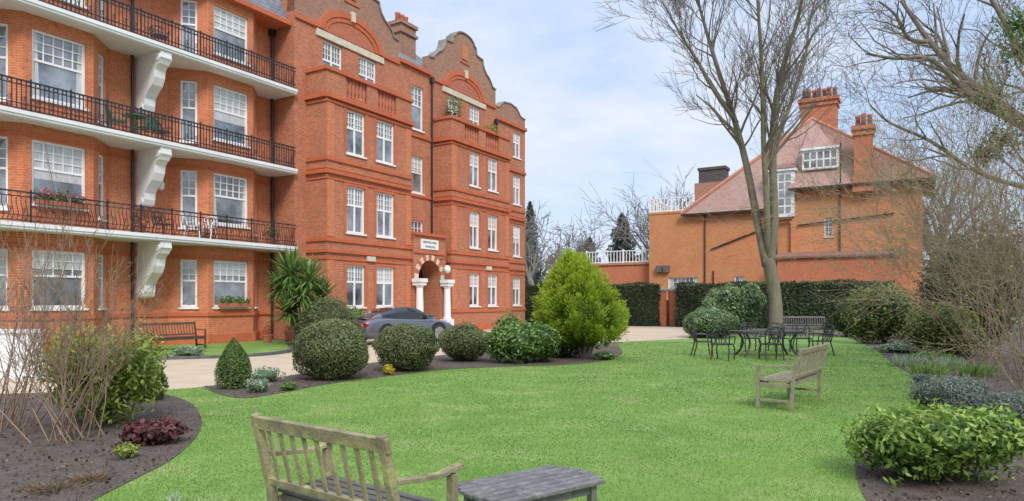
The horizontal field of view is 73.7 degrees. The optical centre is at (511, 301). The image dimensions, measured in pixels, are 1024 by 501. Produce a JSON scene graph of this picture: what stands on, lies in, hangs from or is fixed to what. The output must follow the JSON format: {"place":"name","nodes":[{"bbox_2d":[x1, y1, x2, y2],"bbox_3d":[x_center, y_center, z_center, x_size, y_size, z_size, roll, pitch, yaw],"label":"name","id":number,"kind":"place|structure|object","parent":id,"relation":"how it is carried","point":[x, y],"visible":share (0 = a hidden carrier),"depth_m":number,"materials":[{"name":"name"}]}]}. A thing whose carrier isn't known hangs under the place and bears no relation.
{"place":"outdoors","nodes":[
{"label":"outdoors","id":0,"kind":"place"},
{"bbox_2d":[0,393,201,500],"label":"flower bed","id":1,"kind":"object","parent":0,"point":[8,444],"visible":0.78,"depth_m":7.27,"materials":[{"name":"soil"}]},
{"bbox_2d":[12,476,95,494],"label":"dry perennial","id":2,"kind":"object","parent":1,"relation":"on","point":[74,483],"visible":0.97,"depth_m":5.85,"materials":[{"name":"brown plant"}]},
{"bbox_2d":[0,171,163,430],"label":"bare stemmed shrub","id":3,"kind":"object","parent":1,"relation":"on","point":[12,416],"visible":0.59,"depth_m":8.74,"materials":[{"name":"brown plant"}]},
{"bbox_2d":[68,469,112,482],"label":"dry perennial","id":4,"kind":"object","parent":1,"relation":"on","point":[96,476],"visible":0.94,"depth_m":6.09,"materials":[{"name":"brown plant"}]},
{"bbox_2d":[23,318,171,428],"bbox_3d":[-5.356,0.914,8.992,1.601,1.430,1.658,0,0,33],"label":"yellow shrub","id":5,"kind":"object","parent":1,"relation":"on","point":[130,379],"visible":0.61,"depth_m":8.72,"materials":[{"name":"green plant"}]},
{"bbox_2d":[0,137,244,445],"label":"bare stemmed shrub","id":6,"kind":"object","parent":1,"relation":"on","point":[63,429],"visible":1,"depth_m":7.92,"materials":[{"name":"brown plant"}]},
{"bbox_2d":[113,441,139,457],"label":"plant","id":7,"kind":"object","parent":1,"relation":"on","point":[127,449],"visible":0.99,"depth_m":6.94,"materials":[{"name":"green plant"}]},
{"bbox_2d":[116,417,189,445],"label":"maroon plant","id":8,"kind":"object","parent":1,"relation":"on","point":[156,431],"visible":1,"depth_m":7.57,"materials":[{"name":"purple plant"}]},
{"bbox_2d":[137,359,168,400],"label":"evergreen shrub","id":9,"kind":"object","parent":1,"relation":"on","point":[164,383],"visible":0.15,"depth_m":11.05,"materials":[{"name":"green plant"}]},
{"bbox_2d":[0,348,1023,500],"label":"leaf litter","id":10,"kind":"object","parent":1,"relation":"on","point":[153,460],"visible":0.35,"depth_m":6.68,"materials":[{"name":"plant"}]},
{"bbox_2d":[44,340,287,357],"bbox_3d":[-12.475,1.588,21.721,12.799,0.001,8.391,0,0,-35],"label":"grass strip","id":11,"kind":"object","parent":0,"point":[257,346],"depth_m":23.80,"materials":[{"name":"plant"}]},
{"bbox_2d":[43,348,290,362],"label":"kerb","id":12,"kind":"structure","parent":11,"relation":"on","point":[288,350],"depth_m":19.38,"materials":[{"name":"concrete"}]},
{"bbox_2d":[139,321,206,347],"bbox_3d":[-11.267,1.138,22.756,0.709,0.925,2.010,0,0,31],"label":"garden bench","id":13,"kind":"object","parent":11,"relation":"on","point":[196,337],"visible":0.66,"depth_m":22.96,"materials":[{"name":"brown wood"}]},
{"bbox_2d":[165,344,206,355],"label":"plant","id":14,"kind":"object","parent":11,"relation":"on","point":[185,350],"visible":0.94,"depth_m":19.77,"materials":[{"name":"green plant"}]},
{"bbox_2d":[0,326,689,393],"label":"driveway","id":15,"kind":"structure","parent":0,"point":[187,373],"depth_m":17.42,"materials":[{"name":"stone"}]},
{"bbox_2d":[0,329,45,378],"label":"wall","id":16,"kind":"structure","parent":15,"relation":"on","point":[2,348],"depth_m":14.25,"materials":[{"name":"white paint"}]},
{"bbox_2d":[296,295,357,338],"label":"clipped shrub","id":17,"kind":"object","parent":15,"relation":"on","point":[319,310],"visible":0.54,"depth_m":23.24,"materials":[{"name":"green plant"}]},
{"bbox_2d":[352,306,453,340],"bbox_3d":[-4.398,0.879,26.981,2.122,1.441,4.628,0,0,43],"label":"parked car","id":18,"kind":"object","parent":15,"relation":"on","point":[372,324],"visible":0.5,"depth_m":26.03,"materials":[{"name":"grey paint"}]},
{"bbox_2d":[204,344,622,397],"bbox_3d":[-0.297,1.592,18.747,5.127,0.001,17.056,0,0,28],"label":"flower bed","id":19,"kind":"object","parent":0,"point":[297,379],"visible":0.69,"depth_m":16.33,"materials":[{"name":"soil"}]},
{"bbox_2d":[214,337,252,389],"bbox_3d":[-5.154,1.135,12.670,0.698,0.970,0.692,0,0,0],"label":"topiary cone","id":20,"kind":"object","parent":19,"relation":"on","point":[233,368],"visible":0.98,"depth_m":12.48,"materials":[{"name":"green plant"}]},
{"bbox_2d":[244,377,272,392],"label":"plant","id":21,"kind":"object","parent":19,"relation":"on","point":[258,384],"visible":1,"depth_m":11.99,"materials":[{"name":"green plant"}]},
{"bbox_2d":[249,365,285,381],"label":"plant","id":22,"kind":"object","parent":19,"relation":"on","point":[269,374],"visible":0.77,"depth_m":13.56,"materials":[{"name":"green plant"}]},
{"bbox_2d":[291,317,369,380],"bbox_3d":[-3.757,0.964,14.207,1.675,1.330,1.812,0,0,-15],"label":"clipped shrub","id":23,"kind":"object","parent":19,"relation":"on","point":[323,350],"visible":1,"depth_m":13.72,"materials":[{"name":"green plant"}]},
{"bbox_2d":[369,322,441,370],"bbox_3d":[-2.472,1.048,15.973,1.566,1.162,1.708,0,0,18],"label":"clipped shrub","id":24,"kind":"object","parent":19,"relation":"on","point":[401,346],"visible":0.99,"depth_m":15.51,"materials":[{"name":"green plant"}]},
{"bbox_2d":[437,321,488,360],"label":"clipped shrub","id":25,"kind":"object","parent":19,"relation":"on","point":[463,342],"visible":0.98,"depth_m":18.03,"materials":[{"name":"green plant"}]},
{"bbox_2d":[484,310,561,363],"bbox_3d":[0.274,0.915,17.963,2.110,1.430,1.720,0,0,0],"label":"laurel shrub","id":26,"kind":"object","parent":19,"relation":"on","point":[513,339],"visible":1,"depth_m":17.62,"materials":[{"name":"green plant"}]},
{"bbox_2d":[551,342,577,357],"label":"evergreen shrub","id":27,"kind":"object","parent":19,"relation":"on","point":[564,352],"visible":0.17,"depth_m":19.36,"materials":[{"name":"green plant"}]},
{"bbox_2d":[530,248,630,358],"bbox_3d":[1.934,0.052,19.372,2.893,3.180,2.852,0,0,0],"label":"golden conifer","id":28,"kind":"object","parent":19,"relation":"on","point":[574,302],"visible":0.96,"depth_m":18.72,"materials":[{"name":"green plant"}]},
{"bbox_2d":[92,335,927,500],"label":"lawn","id":29,"kind":"structure","parent":0,"point":[840,341],"depth_m":8.84,"materials":[{"name":"plant"}]},
{"bbox_2d":[250,413,463,500],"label":"garden bench","id":30,"kind":"object","parent":29,"relation":"on","point":[329,485],"visible":1,"depth_m":3.89,"materials":[{"name":"brown wood"}]},
{"bbox_2d":[458,465,604,500],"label":"coffee table","id":31,"kind":"object","parent":29,"relation":"on","point":[551,483],"visible":0.94,"depth_m":4.28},
{"bbox_2d":[710,327,735,360],"bbox_3d":[5.822,1.138,18.872,0.620,0.934,0.606,0,0,35],"label":"metal chair","id":32,"kind":"object","parent":29,"relation":"on","point":[719,343],"visible":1,"depth_m":18.73,"materials":[{"name":"metal"}]},
{"bbox_2d":[729,330,804,356],"bbox_3d":[7.569,1.240,20.300,2.257,0.760,1.267,0,0,0],"label":"dining table","id":33,"kind":"object","parent":29,"relation":"on","point":[794,332],"visible":0.91,"depth_m":19.97,"materials":[{"name":"metal"}]},
{"bbox_2d":[758,327,784,360],"bbox_3d":[7.174,1.138,18.865,0.620,0.934,0.606,0,0,0],"label":"metal chair","id":34,"kind":"object","parent":29,"relation":"on","point":[777,339],"visible":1,"depth_m":18.66,"materials":[{"name":"metal"}]},
{"bbox_2d":[753,343,828,410],"bbox_3d":[4.447,1.138,10.810,0.709,0.925,1.760,0,0,37],"label":"garden bench","id":35,"kind":"object","parent":29,"relation":"on","point":[793,378],"visible":1,"depth_m":10.39,"materials":[{"name":"brown wood"}]},
{"bbox_2d":[783,316,828,335],"bbox_3d":[13.982,1.138,32.601,2.010,0.925,0.709,0,0,8],"label":"garden bench","id":36,"kind":"object","parent":29,"relation":"on","point":[806,327],"visible":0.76,"depth_m":32.79,"materials":[{"name":"grey wood"}]},
{"bbox_2d":[808,324,834,355],"bbox_3d":[9.247,1.138,20.403,0.606,0.934,0.620,0,0,-5],"label":"metal chair","id":37,"kind":"object","parent":29,"relation":"on","point":[826,334],"visible":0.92,"depth_m":20.34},
{"bbox_2d":[10,308,1023,397],"bbox_3d":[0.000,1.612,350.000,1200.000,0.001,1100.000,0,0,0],"label":"ground","id":38,"kind":"structure","parent":0,"point":[289,343],"depth_m":32.81,"materials":[{"name":"soil"}]},
{"bbox_2d":[0,0,526,352],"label":"apartment building","id":39,"kind":"structure","parent":38,"relation":"on","point":[351,154],"depth_m":27.50,"materials":[{"name":"red brick"}]},
{"bbox_2d":[0,23,8,101],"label":"window","id":40,"kind":"structure","parent":39,"relation":"in","point":[3,27],"depth_m":20.50,"materials":[{"name":"white paint"}]},
{"bbox_2d":[0,249,9,310],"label":"window","id":41,"kind":"structure","parent":39,"relation":"in","point":[5,268],"depth_m":20.50,"materials":[{"name":"white paint"}]},
{"bbox_2d":[0,136,9,210],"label":"window","id":42,"kind":"structure","parent":39,"relation":"in","point":[3,139],"depth_m":20.50,"materials":[{"name":"white paint"}]},
{"bbox_2d":[31,250,88,310],"bbox_3d":[-14.245,-0.665,21.471,0.220,1.870,1.690,0,0,31],"label":"window","id":43,"kind":"structure","parent":39,"relation":"in","point":[70,278],"depth_m":21.61,"materials":[{"name":"white paint"}]},
{"bbox_2d":[32,139,88,211],"bbox_3d":[-14.245,-3.950,21.471,0.220,2.040,1.690,0,0,31],"label":"window","id":44,"kind":"structure","parent":39,"relation":"in","point":[67,163],"depth_m":21.51,"materials":[{"name":"white paint"}]},
{"bbox_2d":[32,29,88,111],"bbox_3d":[-14.245,-7.265,21.471,0.220,2.170,1.690,0,0,31],"label":"window","id":45,"kind":"structure","parent":39,"relation":"in","point":[58,62],"depth_m":21.51,"materials":[{"name":"white paint"}]},
{"bbox_2d":[34,188,87,208],"bbox_3d":[-14.035,-3.274,21.320,0.705,0.548,1.468,0,0,31],"label":"window box","id":46,"kind":"object","parent":39,"relation":"on","point":[59,202],"visible":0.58,"depth_m":21.25,"materials":[{"name":"ceramic"}]},
{"bbox_2d":[98,154,106,221],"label":"window","id":47,"kind":"structure","parent":39,"relation":"in","point":[100,156],"depth_m":23.21,"materials":[{"name":"white paint"}]},
{"bbox_2d":[98,54,106,125],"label":"window","id":48,"kind":"structure","parent":39,"relation":"in","point":[100,57],"depth_m":23.21,"materials":[{"name":"white paint"}]},
{"bbox_2d":[178,170,197,229],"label":"window","id":49,"kind":"structure","parent":39,"relation":"in","point":[188,179],"depth_m":25.83,"materials":[{"name":"white paint"}]},
{"bbox_2d":[178,259,198,308],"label":"window","id":50,"kind":"structure","parent":39,"relation":"in","point":[188,268],"depth_m":25.83,"materials":[{"name":"white paint"}]},
{"bbox_2d":[180,0,196,52],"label":"window","id":51,"kind":"structure","parent":39,"relation":"in","point":[188,8],"depth_m":25.83,"materials":[{"name":"white paint"}]},
{"bbox_2d":[179,80,198,143],"bbox_3d":[-12.220,-7.165,25.832,0.700,2.370,0.359,0,0,-19],"label":"window","id":52,"kind":"structure","parent":39,"relation":"in","point":[188,89],"depth_m":25.83,"materials":[{"name":"white paint"}]},
{"bbox_2d":[212,260,250,308],"bbox_3d":[-11.059,-0.665,26.847,0.220,1.870,1.690,0,0,31],"label":"window","id":53,"kind":"structure","parent":39,"relation":"in","point":[223,270],"depth_m":26.90,"materials":[{"name":"white paint"}]},
{"bbox_2d":[213,173,250,228],"bbox_3d":[-11.059,-3.950,26.847,0.220,2.040,1.690,0,0,31],"label":"window","id":54,"kind":"structure","parent":39,"relation":"in","point":[230,192],"depth_m":26.93,"materials":[{"name":"white paint"}]},
{"bbox_2d":[213,85,250,148],"bbox_3d":[-11.059,-7.265,26.847,0.220,2.170,1.690,0,0,31],"label":"window","id":55,"kind":"structure","parent":39,"relation":"in","point":[230,106],"depth_m":26.93,"materials":[{"name":"white paint"}]},
{"bbox_2d":[214,6,250,66],"bbox_3d":[-11.059,-10.440,26.847,0.220,1.920,1.690,0,0,31],"label":"window","id":56,"kind":"structure","parent":39,"relation":"in","point":[228,26],"depth_m":26.93,"materials":[{"name":"white paint"}]},
{"bbox_2d":[218,295,250,306],"bbox_3d":[-10.873,-0.065,26.796,0.550,0.529,1.405,0,0,31],"label":"window box","id":57,"kind":"object","parent":39,"relation":"on","point":[223,301],"visible":1,"depth_m":26.67,"materials":[{"name":"ceramic"}]},
{"bbox_2d":[323,40,340,69],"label":"window","id":58,"kind":"structure","parent":39,"relation":"in","point":[331,53],"depth_m":30.95,"materials":[{"name":"white paint"}]},
{"bbox_2d":[346,186,366,235],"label":"window","id":59,"kind":"structure","parent":39,"relation":"in","point":[355,196],"depth_m":30.67,"materials":[{"name":"white paint"}]},
{"bbox_2d":[346,110,366,159],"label":"window","id":60,"kind":"structure","parent":39,"relation":"in","point":[355,121],"depth_m":30.67,"materials":[{"name":"white paint"}]},
{"bbox_2d":[347,265,366,308],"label":"window","id":61,"kind":"structure","parent":39,"relation":"in","point":[355,273],"depth_m":30.67,"materials":[{"name":"white paint"}]},
{"bbox_2d":[358,56,374,99],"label":"window","id":62,"kind":"structure","parent":39,"relation":"in","point":[366,67],"depth_m":32.91,"materials":[{"name":"white paint"}]},
{"bbox_2d":[376,267,392,307],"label":"window","id":63,"kind":"structure","parent":39,"relation":"in","point":[384,274],"depth_m":32.28,"materials":[{"name":"white paint"}]},
{"bbox_2d":[376,192,395,239],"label":"window","id":64,"kind":"structure","parent":39,"relation":"in","point":[384,201],"depth_m":32.28,"materials":[{"name":"white paint"}]},
{"bbox_2d":[376,120,395,166],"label":"window","id":65,"kind":"structure","parent":39,"relation":"in","point":[384,130],"depth_m":32.28,"materials":[{"name":"white paint"}]},
{"bbox_2d":[411,85,424,133],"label":"window","id":66,"kind":"structure","parent":39,"relation":"in","point":[416,93],"depth_m":36.27,"materials":[{"name":"white paint"}]},
{"bbox_2d":[411,155,424,195],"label":"window","id":67,"kind":"structure","parent":39,"relation":"in","point":[416,162],"depth_m":36.27,"materials":[{"name":"white paint"}]},
{"bbox_2d":[442,96,463,117],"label":"potted plant","id":68,"kind":"object","parent":39,"relation":"on","point":[454,107],"visible":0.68,"depth_m":37.53,"materials":[{"name":"green plant"}]},
{"bbox_2d":[469,273,480,306],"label":"window","id":69,"kind":"structure","parent":39,"relation":"in","point":[474,277],"depth_m":38.90,"materials":[{"name":"white paint"}]},
{"bbox_2d":[469,211,480,249],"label":"window","id":70,"kind":"structure","parent":39,"relation":"in","point":[474,216],"depth_m":38.90,"materials":[{"name":"white paint"}]},
{"bbox_2d":[469,151,480,188],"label":"window","id":71,"kind":"structure","parent":39,"relation":"in","point":[474,157],"depth_m":38.90,"materials":[{"name":"white paint"}]},
{"bbox_2d":[488,274,498,306],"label":"window","id":72,"kind":"structure","parent":39,"relation":"in","point":[492,278],"depth_m":40.58,"materials":[{"name":"white paint"}]},
{"bbox_2d":[488,215,498,251],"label":"window","id":73,"kind":"structure","parent":39,"relation":"in","point":[492,220],"depth_m":40.58,"materials":[{"name":"white paint"}]},
{"bbox_2d":[488,157,498,193],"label":"window","id":74,"kind":"structure","parent":39,"relation":"in","point":[492,163],"depth_m":40.58,"materials":[{"name":"white paint"}]},
{"bbox_2d":[513,225,521,257],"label":"window","id":75,"kind":"structure","parent":39,"relation":"in","point":[516,229],"depth_m":46.18,"materials":[{"name":"white paint"}]},
{"bbox_2d":[513,175,521,206],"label":"window","id":76,"kind":"structure","parent":39,"relation":"in","point":[516,180],"depth_m":46.19,"materials":[{"name":"white paint"}]},
{"bbox_2d":[256,243,341,340],"bbox_3d":[-7.875,-0.269,25.434,3.464,3.922,2.659,0,0,0],"label":"spiky palm","id":77,"kind":"object","parent":38,"relation":"on","point":[290,284],"visible":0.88,"depth_m":25.10,"materials":[{"name":"green plant"}]},
{"bbox_2d":[525,201,545,285],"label":"evergreen tree","id":78,"kind":"object","parent":38,"relation":"on","point":[536,278],"visible":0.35,"depth_m":94.31,"materials":[{"name":"green plant"}]},
{"bbox_2d":[525,200,584,285],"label":"bare tree","id":79,"kind":"object","parent":38,"relation":"on","point":[530,276],"visible":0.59,"depth_m":79.84,"materials":[{"name":"brown plant"}]},
{"bbox_2d":[526,202,635,278],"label":"bare tree","id":80,"kind":"object","parent":38,"relation":"on","point":[581,246],"visible":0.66,"depth_m":71.22,"materials":[{"name":"brown plant"}]},
{"bbox_2d":[525,281,662,325],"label":"hedge","id":81,"kind":"object","parent":38,"relation":"on","point":[642,303],"visible":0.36,"depth_m":45.02,"materials":[{"name":"green plant"}]},
{"bbox_2d":[606,213,643,262],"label":"evergreen tree","id":82,"kind":"object","parent":38,"relation":"on","point":[621,244],"visible":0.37,"depth_m":87.08,"materials":[{"name":"green plant"}]},
{"bbox_2d":[579,164,695,263],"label":"bare tree","id":83,"kind":"object","parent":38,"relation":"on","point":[641,231],"visible":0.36,"depth_m":82.17,"materials":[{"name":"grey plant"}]},
{"bbox_2d":[659,286,667,325],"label":"gate pier","id":84,"kind":"structure","parent":38,"relation":"on","point":[662,309],"depth_m":45.16,"materials":[{"name":"orange brick"}]},
{"bbox_2d":[668,286,676,325],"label":"gate pier","id":85,"kind":"structure","parent":38,"relation":"on","point":[671,302],"depth_m":44.86,"materials":[{"name":"red brick"}]},
{"bbox_2d":[682,306,740,337],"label":"rhododendron","id":86,"kind":"object","parent":38,"relation":"on","point":[706,320],"visible":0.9,"depth_m":29.96,"materials":[{"name":"green plant"}]},
{"bbox_2d":[700,281,767,333],"bbox_3d":[11.381,0.315,35.114,3.374,2.732,2.423,0,0,20],"label":"rhododendron","id":87,"kind":"object","parent":38,"relation":"on","point":[742,303],"visible":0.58,"depth_m":34.43,"materials":[{"name":"green plant"}]},
{"bbox_2d":[593,0,893,335],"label":"bare tree","id":88,"kind":"object","parent":38,"relation":"on","point":[784,74],"visible":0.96,"depth_m":32.60,"materials":[{"name":"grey plant"}]},
{"bbox_2d":[673,278,894,329],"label":"hedge","id":89,"kind":"object","parent":38,"relation":"on","point":[794,295],"visible":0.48,"depth_m":40.52,"materials":[{"name":"green plant"}]},
{"bbox_2d":[873,110,1023,256],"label":"bare tree","id":90,"kind":"object","parent":38,"relation":"on","point":[932,218],"visible":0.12,"depth_m":65.09,"materials":[{"name":"brown plant"}]},
{"bbox_2d":[379,0,1023,277],"label":"sky","id":91,"kind":"structure","parent":0,"point":[596,109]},
{"bbox_2d":[586,86,936,312],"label":"brick house","id":92,"kind":"structure","parent":0,"point":[659,264],"depth_m":55.40,"materials":[{"name":"orange brick"}]},
{"bbox_2d":[768,167,797,217],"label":"stair window","id":93,"kind":"structure","parent":92,"relation":"in","point":[792,195],"depth_m":53.62,"materials":[{"name":"white paint"}]},
{"bbox_2d":[805,333,1023,500],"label":"flower bed","id":94,"kind":"object","parent":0,"point":[981,491],"visible":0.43,"depth_m":6.09,"materials":[{"name":"soil"}]},
{"bbox_2d":[626,1,1023,382],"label":"arching bush","id":95,"kind":"object","parent":94,"relation":"on","point":[997,193],"visible":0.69,"depth_m":13.84,"materials":[{"name":"brown plant"}]},
{"bbox_2d":[639,0,1023,408],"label":"arching bush","id":96,"kind":"object","parent":94,"relation":"on","point":[1008,339],"visible":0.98,"depth_m":10.97,"materials":[{"name":"brown plant"}]},
{"bbox_2d":[825,295,861,336],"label":"evergreen shrub","id":97,"kind":"object","parent":94,"relation":"on","point":[840,325],"visible":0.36,"depth_m":30.94,"materials":[{"name":"green plant"}]},
{"bbox_2d":[717,29,1023,372],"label":"arching bush","id":98,"kind":"object","parent":94,"relation":"on","point":[936,285],"visible":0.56,"depth_m":15.77,"materials":[{"name":"brown plant"}]},
{"bbox_2d":[837,281,920,343],"bbox_3d":[14.078,0.420,26.004,3.074,2.417,2.218,0,0,0],"label":"mixed shrub","id":99,"kind":"object","parent":94,"relation":"on","point":[870,328],"visible":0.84,"depth_m":25.61,"materials":[{"name":"green plant"}]},
{"bbox_2d":[867,341,920,352],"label":"plant","id":100,"kind":"object","parent":94,"relation":"on","point":[890,347],"visible":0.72,"depth_m":21.39,"materials":[{"name":"green plant"}]},
{"bbox_2d":[774,0,1023,238],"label":"bare tree","id":101,"kind":"object","parent":94,"relation":"on","point":[921,58],"visible":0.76,"depth_m":19.01,"materials":[{"name":"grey plant"}]},
{"bbox_2d":[889,352,928,366],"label":"leaf clump","id":102,"kind":"object","parent":94,"relation":"on","point":[898,361],"visible":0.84,"depth_m":16.83,"materials":[{"name":"plant"}]},
{"bbox_2d":[905,360,954,375],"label":"leaf clump","id":103,"kind":"object","parent":94,"relation":"on","point":[940,372],"visible":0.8,"depth_m":14.62,"materials":[{"name":"plant"}]},
{"bbox_2d":[839,396,1023,490],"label":"laurel shrub","id":104,"kind":"object","parent":94,"relation":"on","point":[933,444],"visible":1,"depth_m":5.81,"materials":[{"name":"green plant"}]},
{"bbox_2d":[906,351,962,363],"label":"plant","id":105,"kind":"object","parent":94,"relation":"on","point":[925,354],"visible":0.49,"depth_m":17.62,"materials":[{"name":"green plant"}]},
{"bbox_2d":[903,300,992,358],"bbox_3d":[12.241,0.788,19.143,2.053,1.682,1.910,0,0,0],"label":"mixed shrub","id":106,"kind":"object","parent":94,"relation":"on","point":[927,328],"visible":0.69,"depth_m":18.84,"materials":[{"name":"green plant"}]},
{"bbox_2d":[927,354,969,369],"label":"leaf clump","id":107,"kind":"object","parent":94,"relation":"on","point":[948,362],"visible":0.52,"depth_m":16.07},
{"bbox_2d":[907,374,995,414],"bbox_3d":[6.065,1.318,9.438,1.143,0.626,0.896,0,0,0],"label":"grey shrub","id":108,"kind":"object","parent":94,"relation":"on","point":[956,392],"visible":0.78,"depth_m":9.26,"materials":[{"name":"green plant"}]},
{"bbox_2d":[913,218,1023,356],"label":"bush","id":109,"kind":"object","parent":94,"relation":"on","point":[926,286],"visible":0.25,"depth_m":19.43,"materials":[{"name":"green plant"}]},
{"bbox_2d":[951,360,999,376],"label":"leaf clump","id":110,"kind":"object","parent":94,"relation":"on","point":[974,369],"visible":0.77,"depth_m":14.65,"materials":[{"name":"plant"}]},
{"bbox_2d":[949,1,1023,179],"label":"holly tree","id":111,"kind":"object","parent":94,"relation":"on","point":[1013,22],"visible":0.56,"depth_m":15.60,"materials":[{"name":"green plant"}]},
{"bbox_2d":[978,389,1023,425],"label":"grey shrub","id":112,"kind":"object","parent":94,"relation":"on","point":[1014,402],"visible":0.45,"depth_m":8.25,"materials":[{"name":"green plant"}]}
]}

